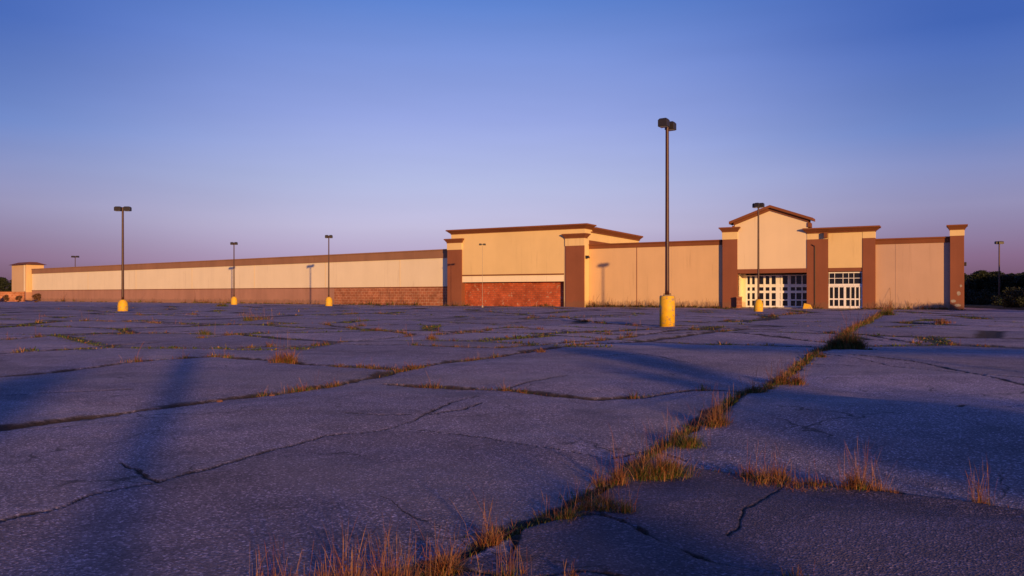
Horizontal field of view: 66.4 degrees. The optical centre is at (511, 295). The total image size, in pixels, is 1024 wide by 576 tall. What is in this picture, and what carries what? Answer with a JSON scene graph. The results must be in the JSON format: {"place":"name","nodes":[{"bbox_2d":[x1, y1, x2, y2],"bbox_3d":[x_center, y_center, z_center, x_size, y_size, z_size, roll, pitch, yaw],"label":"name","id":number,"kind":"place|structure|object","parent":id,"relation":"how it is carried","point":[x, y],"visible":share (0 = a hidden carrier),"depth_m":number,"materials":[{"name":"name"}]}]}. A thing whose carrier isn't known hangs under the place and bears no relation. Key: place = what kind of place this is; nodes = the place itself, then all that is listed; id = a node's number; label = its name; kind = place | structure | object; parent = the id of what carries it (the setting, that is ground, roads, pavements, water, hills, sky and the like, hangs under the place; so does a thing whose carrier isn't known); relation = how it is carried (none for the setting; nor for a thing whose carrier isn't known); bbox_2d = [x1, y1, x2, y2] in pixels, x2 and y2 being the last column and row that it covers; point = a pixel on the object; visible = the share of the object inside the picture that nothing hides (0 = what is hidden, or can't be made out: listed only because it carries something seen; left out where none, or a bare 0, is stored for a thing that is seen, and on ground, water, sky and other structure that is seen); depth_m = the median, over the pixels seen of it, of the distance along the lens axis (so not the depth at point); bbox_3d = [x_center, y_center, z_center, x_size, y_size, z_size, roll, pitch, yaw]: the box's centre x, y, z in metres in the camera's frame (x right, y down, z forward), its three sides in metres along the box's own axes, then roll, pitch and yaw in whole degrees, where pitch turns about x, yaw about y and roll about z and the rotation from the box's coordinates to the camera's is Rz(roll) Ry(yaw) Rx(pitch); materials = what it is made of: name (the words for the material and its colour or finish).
{"place":"outdoors","nodes":[
{"label":"outdoors","id":0,"kind":"place"},
{"bbox_2d":[0,301,1021,575],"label":"crack grass","id":1,"kind":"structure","parent":0,"point":[796,367],"depth_m":24.31,"materials":[{"name":"plant"}]},
{"bbox_2d":[0,301,1023,575],"bbox_3d":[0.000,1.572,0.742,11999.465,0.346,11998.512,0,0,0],"label":"ground","id":2,"kind":"structure","parent":0,"point":[154,463],"depth_m":8.38,"materials":[{"name":"grey asphalt"}]},
{"bbox_2d":[0,277,11,291],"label":"tree","id":3,"kind":"object","parent":2,"relation":"on","point":[5,286],"visible":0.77,"depth_m":227.93,"materials":[{"name":"green plant"}]},
{"bbox_2d":[2,295,9,301],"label":"dry bush","id":4,"kind":"object","parent":2,"relation":"on","point":[5,298],"visible":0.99,"depth_m":175.89,"materials":[{"name":"brown plant"}]},
{"bbox_2d":[0,292,24,301],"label":"block wall","id":5,"kind":"structure","parent":2,"relation":"on","point":[12,295],"depth_m":186.00,"materials":[{"name":"brick"}]},
{"bbox_2d":[15,295,21,301],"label":"dry bush","id":6,"kind":"object","parent":2,"relation":"on","point":[18,298],"visible":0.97,"depth_m":171.89,"materials":[{"name":"brown plant"}]},
{"bbox_2d":[31,293,40,301],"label":"dry bush","id":7,"kind":"object","parent":2,"relation":"on","point":[38,295],"visible":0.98,"depth_m":167.82,"materials":[{"name":"brown plant"}]},
{"bbox_2d":[114,206,131,310],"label":"street lamp","id":8,"kind":"object","parent":2,"relation":"on","point":[122,305],"visible":0.95,"depth_m":74.89,"materials":[{"name":"yellow paint"}]},
{"bbox_2d":[197,322,215,334],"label":"weed clump","id":9,"kind":"object","parent":2,"relation":"on","point":[204,332],"visible":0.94,"depth_m":30.86,"materials":[{"name":"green plant"}]},
{"bbox_2d":[230,242,237,304],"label":"street lamp","id":10,"kind":"object","parent":2,"relation":"on","point":[233,300],"visible":0.98,"depth_m":125.93,"materials":[{"name":"yellow paint"}]},
{"bbox_2d":[239,306,258,320],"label":"weed clump","id":11,"kind":"object","parent":2,"relation":"on","point":[246,318],"visible":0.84,"depth_m":46.49,"materials":[{"name":"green plant"}]},
{"bbox_2d":[254,312,271,319],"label":"weed clump","id":12,"kind":"object","parent":2,"relation":"on","point":[260,318],"visible":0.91,"depth_m":47.97,"materials":[{"name":"brown plant"}]},
{"bbox_2d":[235,535,313,575],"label":"grass tuft","id":13,"kind":"object","parent":2,"relation":"on","point":[259,557],"visible":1,"depth_m":4.17,"materials":[{"name":"plant"}]},
{"bbox_2d":[266,331,305,363],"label":"grass tuft","id":14,"kind":"object","parent":2,"relation":"on","point":[289,358],"visible":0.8,"depth_m":18.22,"materials":[{"name":"plant"}]},
{"bbox_2d":[325,235,332,305],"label":"street lamp","id":15,"kind":"object","parent":2,"relation":"on","point":[328,301],"visible":0.94,"depth_m":110.81,"materials":[{"name":"yellow paint"}]},
{"bbox_2d":[279,517,397,575],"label":"grass tuft","id":16,"kind":"object","parent":2,"relation":"on","point":[355,570],"visible":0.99,"depth_m":4.23,"materials":[{"name":"plant"}]},
{"bbox_2d":[352,513,436,575],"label":"grass tuft","id":17,"kind":"object","parent":2,"relation":"on","point":[383,572],"visible":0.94,"depth_m":4.31,"materials":[{"name":"plant"}]},
{"bbox_2d":[425,329,438,339],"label":"weed clump","id":18,"kind":"object","parent":2,"relation":"on","point":[430,337],"visible":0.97,"depth_m":27.04,"materials":[{"name":"brown plant"}]},
{"bbox_2d":[398,504,478,575],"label":"grass tuft","id":19,"kind":"object","parent":2,"relation":"on","point":[445,567],"visible":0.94,"depth_m":4.56,"materials":[{"name":"plant"}]},
{"bbox_2d":[440,490,514,554],"bbox_3d":[-0.187,1.447,5.088,0.583,0.488,0.481,0,0,-24],"label":"grass tuft","id":20,"kind":"object","parent":2,"relation":"on","point":[492,539],"visible":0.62,"depth_m":5.08,"materials":[{"name":"plant"}]},
{"bbox_2d":[479,243,485,306],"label":"street lamp","id":21,"kind":"object","parent":2,"relation":"on","point":[482,244],"visible":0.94,"depth_m":98.98,"materials":[{"name":"metal"}]},
{"bbox_2d":[11,205,967,309],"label":"store building","id":22,"kind":"structure","parent":2,"relation":"on","point":[802,261],"depth_m":103.25,"materials":[{"name":"beige paint"}]},
{"bbox_2d":[55,290,962,309],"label":"wall weeds","id":23,"kind":"object","parent":2,"relation":"on","point":[696,306],"depth_m":101.39,"materials":[{"name":"brown plant"}]},
{"bbox_2d":[501,325,525,327],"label":"weed clump","id":24,"kind":"object","parent":2,"relation":"on","point":[513,327],"visible":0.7,"depth_m":34.54,"materials":[{"name":"green plant"}]},
{"bbox_2d":[493,533,533,575],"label":"grass tuft","id":25,"kind":"object","parent":2,"relation":"on","point":[511,570],"visible":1,"depth_m":4.50,"materials":[{"name":"plant"}]},
{"bbox_2d":[526,483,585,523],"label":"weed clump","id":26,"kind":"object","parent":2,"relation":"on","point":[568,514],"visible":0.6,"depth_m":5.65,"materials":[{"name":"green plant"}]},
{"bbox_2d":[561,556,583,575],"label":"grass tuft","id":27,"kind":"object","parent":2,"relation":"on","point":[572,573],"visible":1,"depth_m":4.38,"materials":[{"name":"plant"}]},
{"bbox_2d":[578,437,635,487],"bbox_3d":[0.900,1.424,6.796,0.558,0.593,0.613,0,0,-35],"label":"grass tuft","id":28,"kind":"object","parent":2,"relation":"on","point":[619,479],"visible":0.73,"depth_m":6.80,"materials":[{"name":"plant"}]},
{"bbox_2d":[561,461,653,517],"bbox_3d":[0.726,1.448,5.894,0.732,0.510,0.605,0,0,43],"label":"weed clump","id":29,"kind":"object","parent":2,"relation":"on","point":[606,503],"visible":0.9,"depth_m":5.88,"materials":[{"name":"green plant"}]},
{"bbox_2d":[603,411,704,481],"bbox_3d":[1.285,1.344,7.053,1.011,0.771,0.959,0,0,0],"label":"weed clump","id":30,"kind":"object","parent":2,"relation":"on","point":[668,469],"visible":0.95,"depth_m":7.04,"materials":[{"name":"green plant"}]},
{"bbox_2d":[658,118,675,326],"bbox_3d":[7.577,-3.363,38.200,0.739,10.360,1.280,0,0,33],"label":"street lamp","id":31,"kind":"object","parent":2,"relation":"on","point":[667,309],"visible":0.95,"depth_m":38.11,"materials":[{"name":"yellow paint"}]},
{"bbox_2d":[655,405,715,449],"bbox_3d":[1.835,1.417,8.488,0.770,0.579,0.711,0,0,34],"label":"weed clump","id":32,"kind":"object","parent":2,"relation":"on","point":[681,441],"visible":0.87,"depth_m":8.44,"materials":[{"name":"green plant"}]},
{"bbox_2d":[695,384,745,429],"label":"grass tuft","id":33,"kind":"object","parent":2,"relation":"on","point":[715,421],"visible":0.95,"depth_m":9.49,"materials":[{"name":"plant"}]},
{"bbox_2d":[737,297,741,307],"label":"cabinet","id":34,"kind":"object","parent":2,"relation":"on","point":[739,302],"visible":0.98,"depth_m":92.76,"materials":[{"name":"metal"}]},
{"bbox_2d":[740,367,764,395],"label":"weed clump","id":35,"kind":"object","parent":2,"relation":"on","point":[754,389],"visible":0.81,"depth_m":11.89,"materials":[{"name":"green plant"}]},
{"bbox_2d":[752,203,764,311],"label":"street lamp","id":36,"kind":"object","parent":2,"relation":"on","point":[758,304],"visible":0.99,"depth_m":72.91,"materials":[{"name":"yellow paint"}]},
{"bbox_2d":[735,441,799,486],"bbox_3d":[2.236,1.464,6.867,0.755,0.495,0.768,0,0,0],"label":"grass tuft","id":37,"kind":"object","parent":2,"relation":"on","point":[750,474],"visible":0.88,"depth_m":6.83,"materials":[{"name":"plant"}]},
{"bbox_2d":[758,350,817,385],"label":"weed clump","id":38,"kind":"object","parent":2,"relation":"on","point":[796,380],"visible":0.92,"depth_m":14.64,"materials":[{"name":"brown plant"}]},
{"bbox_2d":[761,462,840,492],"bbox_3d":[2.499,1.538,6.636,0.890,0.334,0.632,0,0,0],"label":"grass tuft","id":39,"kind":"object","parent":2,"relation":"on","point":[819,483],"visible":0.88,"depth_m":6.61,"materials":[{"name":"plant"}]},
{"bbox_2d":[803,303,812,308],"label":"kerb block","id":40,"kind":"structure","parent":2,"relation":"on","point":[807,306],"depth_m":88.20,"materials":[{"name":"yellow paint"}]},
{"bbox_2d":[815,352,831,357],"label":"weed clump","id":41,"kind":"object","parent":2,"relation":"on","point":[820,355],"visible":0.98,"depth_m":19.49,"materials":[{"name":"green plant"}]},
{"bbox_2d":[818,312,880,349],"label":"weed clump","id":42,"kind":"object","parent":2,"relation":"on","point":[848,341],"visible":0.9,"depth_m":22.92,"materials":[{"name":"green plant"}]},
{"bbox_2d":[821,442,900,491],"bbox_3d":[2.873,1.413,6.485,0.691,0.576,0.630,0,0,-27],"label":"grass tuft","id":43,"kind":"object","parent":2,"relation":"on","point":[856,483],"visible":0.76,"depth_m":6.47,"materials":[{"name":"plant"}]},
{"bbox_2d":[871,484,900,493],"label":"grass tuft","id":44,"kind":"object","parent":2,"relation":"on","point":[888,491],"visible":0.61,"depth_m":6.34,"materials":[{"name":"plant"}]},
{"bbox_2d":[879,300,897,315],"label":"weed clump","id":45,"kind":"object","parent":2,"relation":"on","point":[887,312],"visible":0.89,"depth_m":59.34,"materials":[{"name":"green plant"}]},
{"bbox_2d":[928,318,953,323],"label":"clump","id":46,"kind":"object","parent":2,"relation":"on","point":[943,321],"visible":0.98,"depth_m":42.39,"materials":[{"name":"brown plant"}]},
{"bbox_2d":[956,455,1003,505],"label":"grass tuft","id":47,"kind":"object","parent":2,"relation":"on","point":[978,496],"visible":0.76,"depth_m":6.01,"materials":[{"name":"plant"}]},
{"bbox_2d":[964,304,1023,309],"bbox_3d":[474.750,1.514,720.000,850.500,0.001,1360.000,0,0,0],"label":"verge","id":48,"kind":"structure","parent":2,"relation":"on","point":[990,306],"depth_m":96.31,"materials":[{"name":"green plant"}]},
{"bbox_2d":[964,270,992,302],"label":"tree","id":49,"kind":"object","parent":48,"relation":"on","point":[976,280],"visible":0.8,"depth_m":132.63,"materials":[{"name":"green plant"}]},
{"bbox_2d":[988,271,1004,274],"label":"tree","id":50,"kind":"object","parent":48,"relation":"on","point":[994,273],"visible":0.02,"depth_m":154.45,"materials":[{"name":"green plant"}]},
{"bbox_2d":[980,274,1016,297],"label":"tree","id":51,"kind":"object","parent":48,"relation":"on","point":[993,282],"visible":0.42,"depth_m":130.47,"materials":[{"name":"green plant"}]},
{"bbox_2d":[994,241,1003,304],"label":"street lamp","id":52,"kind":"object","parent":48,"relation":"on","point":[998,242],"visible":0.77,"depth_m":123.90,"materials":[{"name":"grey metal"}]},
{"bbox_2d":[991,287,1017,305],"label":"bush","id":53,"kind":"object","parent":48,"relation":"on","point":[1007,292],"visible":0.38,"depth_m":112.28,"materials":[{"name":"green plant"}]},
{"bbox_2d":[986,274,1023,302],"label":"tree","id":54,"kind":"object","parent":48,"relation":"on","point":[1007,277],"visible":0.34,"depth_m":130.28,"materials":[{"name":"green plant"}]},
{"bbox_2d":[1002,287,1023,307],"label":"bush","id":55,"kind":"object","parent":48,"relation":"on","point":[1010,303],"visible":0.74,"depth_m":96.07,"materials":[{"name":"green plant"}]},
{"bbox_2d":[1014,275,1023,296],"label":"tree","id":56,"kind":"object","parent":48,"relation":"on","point":[1021,280],"visible":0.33,"depth_m":131.14,"materials":[{"name":"green plant"}]},
{"bbox_2d":[1015,293,1023,306],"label":"bush","id":57,"kind":"object","parent":48,"relation":"on","point":[1020,301],"visible":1,"depth_m":88.02,"materials":[{"name":"green plant"}]},
{"bbox_2d":[0,0,1023,282],"label":"sky","id":58,"kind":"structure","parent":0,"point":[272,128],"materials":[{"name":"blue"}]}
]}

